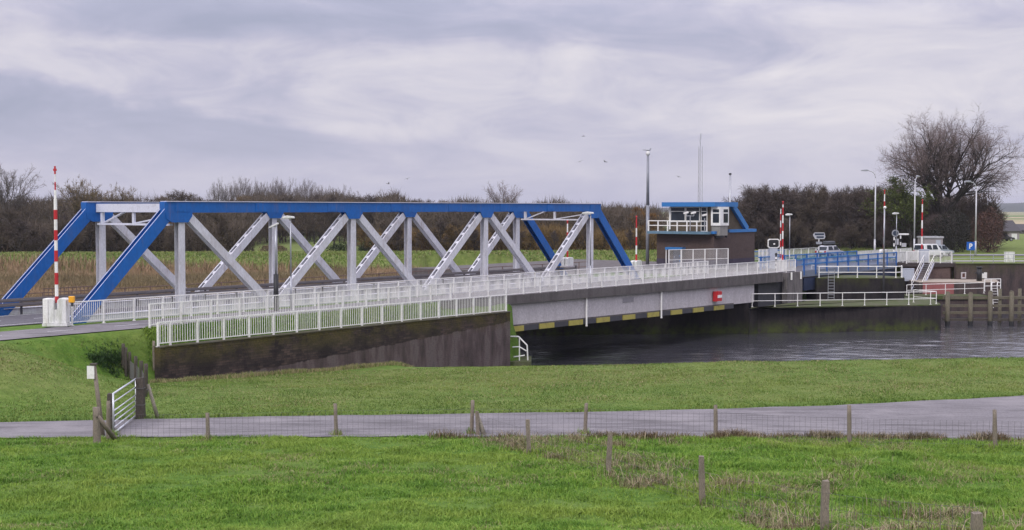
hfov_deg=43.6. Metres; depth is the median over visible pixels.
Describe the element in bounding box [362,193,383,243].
wood tree
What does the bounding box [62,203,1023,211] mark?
hills
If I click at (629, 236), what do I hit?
wood tree
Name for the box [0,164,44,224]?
bare tree
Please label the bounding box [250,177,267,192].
poplar tree
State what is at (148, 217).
wood tree
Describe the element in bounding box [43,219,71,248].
wood tree
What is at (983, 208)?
wood tree
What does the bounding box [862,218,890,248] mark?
wood tree
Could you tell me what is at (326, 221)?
wood tree
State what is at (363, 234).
wood tree
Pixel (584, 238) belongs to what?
wood tree
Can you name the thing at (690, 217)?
camera post
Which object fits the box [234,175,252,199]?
poplar tree
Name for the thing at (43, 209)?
undergrowth
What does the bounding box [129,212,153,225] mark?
wood tree
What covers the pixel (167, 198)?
wood tree
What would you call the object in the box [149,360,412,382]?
dry grass
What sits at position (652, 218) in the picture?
golden tree
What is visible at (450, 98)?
sky
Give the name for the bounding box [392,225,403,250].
wood tree
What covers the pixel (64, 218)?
wood tree
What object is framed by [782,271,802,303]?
pier column
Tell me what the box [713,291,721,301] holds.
navigation sign
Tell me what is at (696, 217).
window
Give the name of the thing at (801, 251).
panel railing
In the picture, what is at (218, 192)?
poplar tree
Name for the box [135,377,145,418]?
gate post
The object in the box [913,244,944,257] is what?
parked car
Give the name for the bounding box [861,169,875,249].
street lamp
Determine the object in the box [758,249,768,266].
cage
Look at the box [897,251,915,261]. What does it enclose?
panel railing
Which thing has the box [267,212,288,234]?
wood tree
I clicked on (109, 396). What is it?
gate post
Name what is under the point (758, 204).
wood tree
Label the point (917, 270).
steel staircase
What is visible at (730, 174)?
flue pipe
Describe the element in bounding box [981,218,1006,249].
wood tree
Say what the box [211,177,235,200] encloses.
poplar tree
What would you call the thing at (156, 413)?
leaning post
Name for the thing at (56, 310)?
road barrier
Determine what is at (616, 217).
undergrowth
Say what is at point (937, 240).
flat roofed shed
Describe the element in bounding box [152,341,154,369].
fence post
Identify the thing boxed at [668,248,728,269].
railing
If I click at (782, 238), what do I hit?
road barrier
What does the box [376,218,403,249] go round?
wood tree
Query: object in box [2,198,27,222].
wood tree
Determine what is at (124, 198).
autumn tree
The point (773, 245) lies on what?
traffic signal
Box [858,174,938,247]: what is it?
olive tree
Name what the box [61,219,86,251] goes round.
wood tree
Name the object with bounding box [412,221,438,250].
wood tree
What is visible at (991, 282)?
tube railing
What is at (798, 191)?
wood tree
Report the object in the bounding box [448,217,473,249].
wood tree
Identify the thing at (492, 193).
bare tree
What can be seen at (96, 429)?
fence post
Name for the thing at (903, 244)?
sign post
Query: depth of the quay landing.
141.47 m
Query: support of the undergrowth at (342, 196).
on the ground at (74, 350)
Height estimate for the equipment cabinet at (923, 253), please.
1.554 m
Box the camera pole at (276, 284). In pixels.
[269,223,278,310]
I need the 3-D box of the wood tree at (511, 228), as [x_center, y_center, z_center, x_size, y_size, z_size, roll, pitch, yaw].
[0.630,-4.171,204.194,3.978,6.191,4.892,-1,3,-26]
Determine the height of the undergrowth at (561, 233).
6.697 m
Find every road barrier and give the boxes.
[42,166,71,325]
[560,220,574,266]
[631,216,641,268]
[778,201,785,271]
[778,209,783,259]
[879,190,888,261]
[918,199,922,261]
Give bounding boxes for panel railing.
[755,247,836,259]
[857,248,911,261]
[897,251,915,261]
[906,251,951,263]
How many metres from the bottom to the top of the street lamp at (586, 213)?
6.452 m
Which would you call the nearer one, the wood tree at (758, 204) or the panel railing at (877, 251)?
the panel railing at (877, 251)
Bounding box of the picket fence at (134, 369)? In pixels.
[121,343,147,396]
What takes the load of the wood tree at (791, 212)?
on the ground at (74, 350)
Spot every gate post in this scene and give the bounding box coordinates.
[107,393,114,429]
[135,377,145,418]
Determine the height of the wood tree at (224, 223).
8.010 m
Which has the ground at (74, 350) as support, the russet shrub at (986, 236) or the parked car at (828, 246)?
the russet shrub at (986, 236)
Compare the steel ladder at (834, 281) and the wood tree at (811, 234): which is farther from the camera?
the wood tree at (811, 234)
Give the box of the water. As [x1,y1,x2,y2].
[517,314,1023,365]
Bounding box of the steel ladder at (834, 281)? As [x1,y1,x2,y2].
[828,270,834,297]
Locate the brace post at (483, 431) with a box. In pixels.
[474,413,485,434]
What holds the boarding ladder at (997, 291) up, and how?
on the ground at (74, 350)
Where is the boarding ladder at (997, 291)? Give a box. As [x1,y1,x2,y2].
[991,282,999,307]
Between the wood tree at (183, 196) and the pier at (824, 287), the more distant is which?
the wood tree at (183, 196)
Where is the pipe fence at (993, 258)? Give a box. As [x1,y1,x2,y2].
[952,254,1023,262]
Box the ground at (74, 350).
[0,212,1023,529]
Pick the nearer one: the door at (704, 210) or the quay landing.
the door at (704, 210)
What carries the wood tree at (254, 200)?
on the ground at (74, 350)
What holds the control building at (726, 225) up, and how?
on the bridge island
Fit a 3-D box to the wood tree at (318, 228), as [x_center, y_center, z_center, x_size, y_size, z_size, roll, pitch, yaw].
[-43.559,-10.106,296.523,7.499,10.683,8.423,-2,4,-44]
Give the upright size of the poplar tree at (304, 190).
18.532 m
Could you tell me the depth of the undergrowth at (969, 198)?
206.80 m
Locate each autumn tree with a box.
[53,176,110,213]
[98,182,135,219]
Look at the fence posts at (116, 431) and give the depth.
42.24 m
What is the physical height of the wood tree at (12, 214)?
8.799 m
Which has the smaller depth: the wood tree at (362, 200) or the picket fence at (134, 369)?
the picket fence at (134, 369)
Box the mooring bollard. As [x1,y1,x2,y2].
[975,267,983,280]
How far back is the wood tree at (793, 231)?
190.35 m
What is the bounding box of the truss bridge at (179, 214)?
[0,201,639,323]
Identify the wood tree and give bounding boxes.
[0,206,26,251]
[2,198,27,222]
[7,218,37,251]
[12,227,39,250]
[35,229,51,251]
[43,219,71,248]
[59,213,71,251]
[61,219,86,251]
[76,222,95,251]
[106,212,143,250]
[106,229,123,251]
[122,221,143,245]
[128,212,158,248]
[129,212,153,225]
[142,214,165,251]
[155,194,176,200]
[161,231,173,251]
[164,189,199,218]
[188,222,205,251]
[196,196,218,220]
[201,212,230,243]
[236,193,267,225]
[240,196,267,233]
[253,194,277,241]
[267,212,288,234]
[274,195,299,241]
[277,212,294,242]
[292,212,312,234]
[294,197,319,239]
[297,193,319,243]
[308,198,336,234]
[314,212,325,238]
[317,193,345,247]
[337,198,368,243]
[339,194,359,241]
[350,197,374,242]
[356,228,373,250]
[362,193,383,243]
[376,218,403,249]
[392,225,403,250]
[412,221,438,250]
[412,237,421,250]
[427,218,448,244]
[440,224,458,248]
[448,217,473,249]
[470,229,479,250]
[488,222,512,249]
[506,222,526,243]
[522,231,535,249]
[549,231,562,249]
[560,220,593,249]
[578,230,593,247]
[593,231,607,249]
[624,229,638,248]
[626,226,649,249]
[722,196,749,205]
[732,185,785,248]
[739,184,788,248]
[740,187,778,238]
[751,187,794,248]
[752,217,773,248]
[758,185,800,248]
[765,233,779,246]
[771,217,797,248]
[777,188,816,247]
[778,184,800,248]
[781,217,814,248]
[791,182,817,195]
[792,184,837,249]
[795,184,830,244]
[799,231,820,249]
[812,220,838,243]
[820,186,872,248]
[830,186,882,247]
[834,226,849,249]
[837,183,877,247]
[841,185,849,196]
[842,223,866,249]
[860,184,887,246]
[860,232,873,248]
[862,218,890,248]
[863,183,920,247]
[877,226,894,247]
[892,229,913,244]
[893,200,931,234]
[904,226,920,245]
[920,204,960,231]
[956,202,979,248]
[956,223,971,249]
[957,198,989,240]
[967,200,1006,248]
[970,233,982,245]
[978,208,1011,248]
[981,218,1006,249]
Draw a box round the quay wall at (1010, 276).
[954,263,1023,310]
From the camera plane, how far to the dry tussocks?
33.01 m
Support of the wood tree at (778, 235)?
on the ground at (74, 350)
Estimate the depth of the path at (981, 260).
155.93 m
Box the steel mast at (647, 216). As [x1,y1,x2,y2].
[646,151,649,265]
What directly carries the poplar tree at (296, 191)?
on the ground at (74, 350)
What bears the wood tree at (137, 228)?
on the ground at (74, 350)
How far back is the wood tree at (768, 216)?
201.51 m
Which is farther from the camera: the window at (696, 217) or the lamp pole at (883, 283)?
the window at (696, 217)
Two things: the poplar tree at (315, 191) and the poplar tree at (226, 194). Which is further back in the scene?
the poplar tree at (226, 194)
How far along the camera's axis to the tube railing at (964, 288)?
138.82 m
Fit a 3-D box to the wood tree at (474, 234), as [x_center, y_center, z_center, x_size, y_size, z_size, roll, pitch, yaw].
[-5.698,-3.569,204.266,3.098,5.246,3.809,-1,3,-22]
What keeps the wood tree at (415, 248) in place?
on the ground at (74, 350)
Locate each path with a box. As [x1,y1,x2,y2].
[0,300,429,339]
[0,395,1023,439]
[943,260,1023,260]
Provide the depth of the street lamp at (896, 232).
147.93 m
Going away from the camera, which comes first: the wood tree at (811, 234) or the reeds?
the reeds
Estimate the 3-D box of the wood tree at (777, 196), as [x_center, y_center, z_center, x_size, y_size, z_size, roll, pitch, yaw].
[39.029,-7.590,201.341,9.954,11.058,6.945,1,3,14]
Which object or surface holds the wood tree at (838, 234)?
on the ground at (74, 350)
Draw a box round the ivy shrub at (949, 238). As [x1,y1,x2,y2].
[928,206,971,252]
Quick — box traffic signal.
[767,239,779,268]
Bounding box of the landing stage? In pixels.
[904,294,986,316]
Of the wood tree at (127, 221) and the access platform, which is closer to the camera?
the access platform
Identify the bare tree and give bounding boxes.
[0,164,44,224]
[481,180,522,202]
[874,103,1023,236]
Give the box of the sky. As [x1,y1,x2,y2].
[0,0,1023,207]
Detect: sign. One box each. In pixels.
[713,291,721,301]
[961,272,965,278]
[967,242,974,259]
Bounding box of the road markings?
[0,293,385,335]
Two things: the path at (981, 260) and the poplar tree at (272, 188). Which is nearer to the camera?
the path at (981, 260)
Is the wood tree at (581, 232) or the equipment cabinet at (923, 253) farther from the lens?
the wood tree at (581, 232)
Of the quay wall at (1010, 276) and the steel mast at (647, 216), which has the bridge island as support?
the steel mast at (647, 216)
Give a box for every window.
[670,207,685,221]
[686,207,699,221]
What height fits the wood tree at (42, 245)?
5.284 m
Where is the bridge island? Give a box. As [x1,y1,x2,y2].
[412,259,783,323]
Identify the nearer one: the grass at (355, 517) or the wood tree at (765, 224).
the grass at (355, 517)
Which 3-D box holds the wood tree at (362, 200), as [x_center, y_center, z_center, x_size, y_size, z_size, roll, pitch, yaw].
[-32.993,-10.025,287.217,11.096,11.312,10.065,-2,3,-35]
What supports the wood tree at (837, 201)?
on the ground at (74, 350)
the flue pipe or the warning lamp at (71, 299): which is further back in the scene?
the flue pipe
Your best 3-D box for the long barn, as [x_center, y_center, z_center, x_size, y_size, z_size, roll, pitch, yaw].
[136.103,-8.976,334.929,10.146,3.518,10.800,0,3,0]
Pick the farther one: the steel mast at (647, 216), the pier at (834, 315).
the steel mast at (647, 216)
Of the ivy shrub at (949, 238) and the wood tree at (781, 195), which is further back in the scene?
the wood tree at (781, 195)
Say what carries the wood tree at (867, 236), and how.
on the ground at (74, 350)
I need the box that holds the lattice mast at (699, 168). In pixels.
[698,133,702,201]
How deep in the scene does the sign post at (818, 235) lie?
149.93 m
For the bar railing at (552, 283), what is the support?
on the cycle bridge at (551, 309)
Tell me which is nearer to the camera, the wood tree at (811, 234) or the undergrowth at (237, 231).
the wood tree at (811, 234)
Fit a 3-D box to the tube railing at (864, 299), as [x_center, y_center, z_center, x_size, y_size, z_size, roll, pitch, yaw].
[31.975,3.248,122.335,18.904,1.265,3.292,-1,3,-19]
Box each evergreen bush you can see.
[326,242,357,250]
[358,242,372,251]
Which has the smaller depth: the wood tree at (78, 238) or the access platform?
the access platform
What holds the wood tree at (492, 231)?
on the ground at (74, 350)
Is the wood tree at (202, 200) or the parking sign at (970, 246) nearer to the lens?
the parking sign at (970, 246)
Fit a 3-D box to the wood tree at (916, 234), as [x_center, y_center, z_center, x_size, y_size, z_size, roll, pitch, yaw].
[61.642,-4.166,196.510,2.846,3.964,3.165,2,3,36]
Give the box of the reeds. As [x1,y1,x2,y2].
[0,251,436,306]
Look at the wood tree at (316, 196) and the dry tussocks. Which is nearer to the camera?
the dry tussocks
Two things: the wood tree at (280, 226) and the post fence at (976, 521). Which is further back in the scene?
the wood tree at (280, 226)
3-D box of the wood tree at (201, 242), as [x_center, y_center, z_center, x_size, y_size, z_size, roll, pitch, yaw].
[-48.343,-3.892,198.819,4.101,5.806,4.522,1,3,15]
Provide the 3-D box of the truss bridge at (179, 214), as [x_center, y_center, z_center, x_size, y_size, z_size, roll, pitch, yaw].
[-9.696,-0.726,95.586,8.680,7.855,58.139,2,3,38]
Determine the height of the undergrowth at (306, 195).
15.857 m
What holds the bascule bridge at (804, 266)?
on the bridge abutment
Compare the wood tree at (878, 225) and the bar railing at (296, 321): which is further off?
the wood tree at (878, 225)
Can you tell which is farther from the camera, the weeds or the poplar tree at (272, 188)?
the poplar tree at (272, 188)
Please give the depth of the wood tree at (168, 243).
200.08 m
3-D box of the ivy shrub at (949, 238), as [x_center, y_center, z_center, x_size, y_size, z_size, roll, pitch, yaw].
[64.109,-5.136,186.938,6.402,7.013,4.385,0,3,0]
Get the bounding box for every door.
[673,250,680,266]
[701,207,707,230]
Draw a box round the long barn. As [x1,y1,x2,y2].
[1016,224,1023,233]
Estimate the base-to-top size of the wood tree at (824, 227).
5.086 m
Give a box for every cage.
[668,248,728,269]
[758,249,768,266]
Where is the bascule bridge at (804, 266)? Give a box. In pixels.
[679,249,896,290]
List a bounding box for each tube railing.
[752,290,936,306]
[811,265,902,277]
[906,282,983,295]
[984,279,1000,290]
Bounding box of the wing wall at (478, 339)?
[153,311,510,379]
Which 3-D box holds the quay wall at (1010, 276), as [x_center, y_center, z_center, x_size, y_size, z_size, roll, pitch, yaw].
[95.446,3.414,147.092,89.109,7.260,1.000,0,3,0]
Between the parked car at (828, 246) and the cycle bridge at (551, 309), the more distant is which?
the parked car at (828, 246)
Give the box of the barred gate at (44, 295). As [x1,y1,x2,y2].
[42,286,94,298]
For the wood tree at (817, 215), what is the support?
on the ground at (74, 350)
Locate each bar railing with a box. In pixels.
[70,261,708,325]
[148,259,795,327]
[156,294,506,345]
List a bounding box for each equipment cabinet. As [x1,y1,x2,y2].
[900,268,913,280]
[919,249,929,262]
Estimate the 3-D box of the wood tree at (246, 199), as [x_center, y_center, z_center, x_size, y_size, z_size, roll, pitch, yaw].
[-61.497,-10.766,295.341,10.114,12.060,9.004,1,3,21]
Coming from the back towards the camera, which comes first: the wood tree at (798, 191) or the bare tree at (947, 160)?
the wood tree at (798, 191)
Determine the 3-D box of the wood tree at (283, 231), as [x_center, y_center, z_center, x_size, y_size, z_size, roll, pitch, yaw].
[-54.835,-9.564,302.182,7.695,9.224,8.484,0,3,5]
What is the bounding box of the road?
[0,290,387,326]
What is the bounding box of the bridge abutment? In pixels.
[861,260,955,278]
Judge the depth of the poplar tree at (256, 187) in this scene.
407.01 m
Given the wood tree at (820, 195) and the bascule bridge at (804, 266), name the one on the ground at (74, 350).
the wood tree at (820, 195)
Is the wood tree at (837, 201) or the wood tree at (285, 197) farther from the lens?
the wood tree at (285, 197)
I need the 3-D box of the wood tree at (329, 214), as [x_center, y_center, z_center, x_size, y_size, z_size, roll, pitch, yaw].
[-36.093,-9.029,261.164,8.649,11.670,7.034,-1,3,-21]
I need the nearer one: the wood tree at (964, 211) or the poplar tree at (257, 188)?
the wood tree at (964, 211)
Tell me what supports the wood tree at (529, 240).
on the ground at (74, 350)
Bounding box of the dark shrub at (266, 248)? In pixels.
[256,244,288,251]
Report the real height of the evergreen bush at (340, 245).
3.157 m
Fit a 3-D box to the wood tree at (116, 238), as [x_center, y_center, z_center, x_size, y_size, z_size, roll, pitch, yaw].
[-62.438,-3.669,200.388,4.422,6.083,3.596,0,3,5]
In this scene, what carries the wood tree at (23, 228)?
on the ground at (74, 350)
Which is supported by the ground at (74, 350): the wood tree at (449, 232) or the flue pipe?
the wood tree at (449, 232)
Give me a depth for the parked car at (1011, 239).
251.31 m
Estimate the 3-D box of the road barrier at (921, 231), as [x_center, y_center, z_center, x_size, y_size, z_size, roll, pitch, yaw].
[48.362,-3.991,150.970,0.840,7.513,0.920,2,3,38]
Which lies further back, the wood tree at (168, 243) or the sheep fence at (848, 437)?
the wood tree at (168, 243)
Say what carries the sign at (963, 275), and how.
attached to the quay wall at (1010, 276)
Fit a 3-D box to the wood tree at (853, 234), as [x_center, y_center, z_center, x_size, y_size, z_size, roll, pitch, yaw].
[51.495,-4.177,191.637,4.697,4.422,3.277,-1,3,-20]
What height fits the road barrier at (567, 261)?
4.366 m
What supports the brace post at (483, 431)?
on the ground at (74, 350)
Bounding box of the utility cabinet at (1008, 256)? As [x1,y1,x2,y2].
[1004,252,1014,261]
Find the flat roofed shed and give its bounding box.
[917,236,943,244]
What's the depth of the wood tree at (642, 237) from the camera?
202.40 m
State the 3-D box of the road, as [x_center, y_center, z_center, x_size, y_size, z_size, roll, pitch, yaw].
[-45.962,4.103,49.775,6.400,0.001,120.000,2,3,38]
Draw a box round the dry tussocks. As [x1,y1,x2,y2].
[472,431,1023,529]
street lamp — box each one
[282,216,294,308]
[582,212,593,286]
[785,213,791,266]
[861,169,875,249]
[892,212,898,262]
[913,175,919,248]
[964,180,976,255]
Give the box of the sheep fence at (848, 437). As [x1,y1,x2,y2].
[106,400,1023,447]
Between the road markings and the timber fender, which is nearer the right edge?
the timber fender
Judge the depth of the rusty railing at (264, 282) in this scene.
93.39 m
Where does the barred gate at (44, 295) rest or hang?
attached to the rusty railing at (264, 282)
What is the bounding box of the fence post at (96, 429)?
[93,407,100,442]
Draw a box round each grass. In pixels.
[0,247,897,271]
[0,433,1023,529]
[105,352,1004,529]
[141,301,447,356]
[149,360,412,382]
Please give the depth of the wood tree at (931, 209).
199.85 m
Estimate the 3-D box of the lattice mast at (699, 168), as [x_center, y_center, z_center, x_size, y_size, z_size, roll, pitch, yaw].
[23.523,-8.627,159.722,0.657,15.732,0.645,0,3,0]
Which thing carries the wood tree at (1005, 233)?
on the ground at (74, 350)
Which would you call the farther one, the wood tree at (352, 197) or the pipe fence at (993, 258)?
the wood tree at (352, 197)
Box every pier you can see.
[749,297,941,334]
[806,275,904,299]
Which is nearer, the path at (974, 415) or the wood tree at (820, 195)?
the path at (974, 415)
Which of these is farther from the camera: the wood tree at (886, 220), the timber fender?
the wood tree at (886, 220)
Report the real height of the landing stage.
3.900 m
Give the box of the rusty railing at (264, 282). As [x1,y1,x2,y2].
[0,262,585,305]
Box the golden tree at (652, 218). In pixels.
[627,206,661,233]
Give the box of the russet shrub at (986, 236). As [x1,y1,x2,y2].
[970,206,1004,252]
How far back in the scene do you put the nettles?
64.61 m
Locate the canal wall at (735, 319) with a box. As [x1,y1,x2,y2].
[516,303,748,335]
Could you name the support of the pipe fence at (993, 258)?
on the ground at (74, 350)
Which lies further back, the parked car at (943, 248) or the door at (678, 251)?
the parked car at (943, 248)
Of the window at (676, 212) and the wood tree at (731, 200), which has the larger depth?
the wood tree at (731, 200)
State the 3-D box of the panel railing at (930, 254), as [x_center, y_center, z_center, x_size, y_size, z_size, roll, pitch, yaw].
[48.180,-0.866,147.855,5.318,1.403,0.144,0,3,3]
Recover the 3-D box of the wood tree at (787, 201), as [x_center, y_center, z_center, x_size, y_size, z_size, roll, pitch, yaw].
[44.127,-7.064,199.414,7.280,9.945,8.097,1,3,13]
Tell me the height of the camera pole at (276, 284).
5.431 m
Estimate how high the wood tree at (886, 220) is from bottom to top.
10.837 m
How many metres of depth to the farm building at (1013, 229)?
265.33 m
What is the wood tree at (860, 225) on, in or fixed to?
on the ground at (74, 350)
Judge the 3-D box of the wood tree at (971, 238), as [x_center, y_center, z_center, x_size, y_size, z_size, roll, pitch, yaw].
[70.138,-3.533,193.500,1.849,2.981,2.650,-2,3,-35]
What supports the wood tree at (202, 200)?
on the ground at (74, 350)
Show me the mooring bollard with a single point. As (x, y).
(979, 272)
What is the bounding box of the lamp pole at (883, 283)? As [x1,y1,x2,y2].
[882,206,885,298]
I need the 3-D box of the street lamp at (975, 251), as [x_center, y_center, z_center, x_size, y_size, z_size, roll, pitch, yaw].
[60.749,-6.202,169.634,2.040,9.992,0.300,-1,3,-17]
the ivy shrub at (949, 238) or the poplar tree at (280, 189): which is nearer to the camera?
the ivy shrub at (949, 238)
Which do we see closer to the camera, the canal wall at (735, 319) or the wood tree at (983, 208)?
the canal wall at (735, 319)
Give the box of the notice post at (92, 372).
[87,363,104,435]
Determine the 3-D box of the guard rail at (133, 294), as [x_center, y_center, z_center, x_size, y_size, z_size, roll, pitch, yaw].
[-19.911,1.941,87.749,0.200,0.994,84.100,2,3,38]
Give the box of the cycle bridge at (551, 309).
[385,270,782,331]
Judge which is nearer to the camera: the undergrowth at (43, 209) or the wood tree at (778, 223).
the wood tree at (778, 223)
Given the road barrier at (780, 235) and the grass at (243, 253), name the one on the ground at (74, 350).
the grass at (243, 253)
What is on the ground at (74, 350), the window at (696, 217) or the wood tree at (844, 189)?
the wood tree at (844, 189)
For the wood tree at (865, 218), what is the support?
on the ground at (74, 350)
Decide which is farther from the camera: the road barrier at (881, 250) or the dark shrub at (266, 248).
the dark shrub at (266, 248)
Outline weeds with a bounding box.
[427,427,1022,442]
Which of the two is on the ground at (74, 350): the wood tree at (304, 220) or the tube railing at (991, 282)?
the wood tree at (304, 220)
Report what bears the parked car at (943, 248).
on the ground at (74, 350)
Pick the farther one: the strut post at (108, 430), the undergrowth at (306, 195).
the undergrowth at (306, 195)
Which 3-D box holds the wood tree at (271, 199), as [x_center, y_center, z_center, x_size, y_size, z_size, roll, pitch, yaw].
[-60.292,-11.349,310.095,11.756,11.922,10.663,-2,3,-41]
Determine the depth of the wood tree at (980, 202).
203.60 m
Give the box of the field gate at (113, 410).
[112,378,135,430]
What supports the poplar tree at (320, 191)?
on the ground at (74, 350)
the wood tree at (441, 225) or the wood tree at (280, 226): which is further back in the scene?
the wood tree at (280, 226)
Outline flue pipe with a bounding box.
[729,173,731,201]
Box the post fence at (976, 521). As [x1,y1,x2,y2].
[475,411,982,529]
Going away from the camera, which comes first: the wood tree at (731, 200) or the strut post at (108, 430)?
the strut post at (108, 430)
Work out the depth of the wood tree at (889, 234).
190.43 m
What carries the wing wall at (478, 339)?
on the ground at (74, 350)
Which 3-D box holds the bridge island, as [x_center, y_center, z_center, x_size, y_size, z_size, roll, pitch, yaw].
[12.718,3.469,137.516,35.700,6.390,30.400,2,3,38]
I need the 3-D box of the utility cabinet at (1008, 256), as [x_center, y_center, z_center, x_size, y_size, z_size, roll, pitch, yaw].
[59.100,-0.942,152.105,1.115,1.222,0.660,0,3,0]
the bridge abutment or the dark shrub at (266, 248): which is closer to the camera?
the bridge abutment
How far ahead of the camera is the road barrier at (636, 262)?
123.90 m
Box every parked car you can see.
[815,241,843,256]
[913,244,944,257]
[936,245,953,255]
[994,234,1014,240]
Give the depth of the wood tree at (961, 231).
195.90 m
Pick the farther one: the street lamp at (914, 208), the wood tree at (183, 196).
the wood tree at (183, 196)
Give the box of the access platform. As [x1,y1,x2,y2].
[510,336,530,365]
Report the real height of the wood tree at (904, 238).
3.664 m
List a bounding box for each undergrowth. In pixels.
[0,189,280,245]
[0,217,258,252]
[229,188,389,240]
[238,188,384,200]
[368,221,664,251]
[372,186,669,233]
[738,186,1007,249]
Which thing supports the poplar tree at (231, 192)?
on the ground at (74, 350)
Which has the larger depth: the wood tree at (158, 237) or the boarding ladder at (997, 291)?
the wood tree at (158, 237)
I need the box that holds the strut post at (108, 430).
[96,415,116,439]
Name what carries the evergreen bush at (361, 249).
on the ground at (74, 350)
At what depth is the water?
109.07 m
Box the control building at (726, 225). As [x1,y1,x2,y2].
[647,202,756,267]
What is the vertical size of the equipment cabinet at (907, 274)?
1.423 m
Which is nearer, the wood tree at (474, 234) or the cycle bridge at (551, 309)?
the cycle bridge at (551, 309)
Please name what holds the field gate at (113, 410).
attached to the gate post at (140, 388)
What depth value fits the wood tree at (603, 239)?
199.72 m
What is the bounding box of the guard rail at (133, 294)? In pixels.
[0,265,576,314]
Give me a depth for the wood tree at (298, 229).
316.32 m
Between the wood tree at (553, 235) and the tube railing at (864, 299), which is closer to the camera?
the tube railing at (864, 299)
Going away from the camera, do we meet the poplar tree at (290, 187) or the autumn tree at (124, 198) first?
the autumn tree at (124, 198)
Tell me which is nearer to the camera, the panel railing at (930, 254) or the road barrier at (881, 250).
the panel railing at (930, 254)
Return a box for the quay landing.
[904,279,999,314]
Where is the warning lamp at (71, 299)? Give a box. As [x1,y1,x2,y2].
[68,296,74,305]
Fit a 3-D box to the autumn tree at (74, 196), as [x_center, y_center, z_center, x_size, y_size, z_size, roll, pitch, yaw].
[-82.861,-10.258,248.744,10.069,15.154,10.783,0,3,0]
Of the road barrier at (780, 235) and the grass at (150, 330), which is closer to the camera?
the grass at (150, 330)
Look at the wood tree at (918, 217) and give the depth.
198.75 m
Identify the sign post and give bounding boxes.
[813,232,824,252]
[892,230,898,259]
[899,233,908,251]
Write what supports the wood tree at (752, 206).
on the ground at (74, 350)
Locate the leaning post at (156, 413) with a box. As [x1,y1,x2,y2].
[146,384,158,417]
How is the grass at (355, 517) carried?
on the ground at (74, 350)
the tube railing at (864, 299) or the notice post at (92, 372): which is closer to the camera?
the notice post at (92, 372)
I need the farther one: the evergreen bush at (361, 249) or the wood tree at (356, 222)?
the wood tree at (356, 222)
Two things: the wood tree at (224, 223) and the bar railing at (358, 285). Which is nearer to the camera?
the bar railing at (358, 285)
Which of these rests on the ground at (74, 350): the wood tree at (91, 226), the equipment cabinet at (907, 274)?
the wood tree at (91, 226)
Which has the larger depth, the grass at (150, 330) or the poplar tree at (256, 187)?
the poplar tree at (256, 187)
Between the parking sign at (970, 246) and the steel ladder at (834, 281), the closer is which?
the steel ladder at (834, 281)
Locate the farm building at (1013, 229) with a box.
[998,220,1020,238]
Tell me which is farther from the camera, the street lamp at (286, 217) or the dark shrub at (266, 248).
the dark shrub at (266, 248)
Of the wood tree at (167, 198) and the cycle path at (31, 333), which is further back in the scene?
the wood tree at (167, 198)
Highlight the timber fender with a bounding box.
[942,289,1023,325]
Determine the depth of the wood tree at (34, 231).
201.54 m
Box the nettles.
[83,337,129,379]
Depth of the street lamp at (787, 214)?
132.96 m
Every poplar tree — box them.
[205,180,225,200]
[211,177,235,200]
[220,177,237,200]
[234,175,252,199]
[249,182,270,195]
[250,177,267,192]
[265,177,283,194]
[272,180,287,197]
[277,178,300,196]
[292,182,307,197]
[298,179,313,199]
[309,182,320,196]
[314,186,326,195]
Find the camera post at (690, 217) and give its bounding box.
[683,211,695,230]
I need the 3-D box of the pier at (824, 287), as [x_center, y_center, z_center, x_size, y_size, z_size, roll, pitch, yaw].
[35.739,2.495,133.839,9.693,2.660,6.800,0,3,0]
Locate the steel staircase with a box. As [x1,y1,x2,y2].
[911,255,934,291]
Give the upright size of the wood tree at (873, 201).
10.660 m
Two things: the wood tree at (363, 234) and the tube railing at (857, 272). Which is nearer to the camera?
the tube railing at (857, 272)

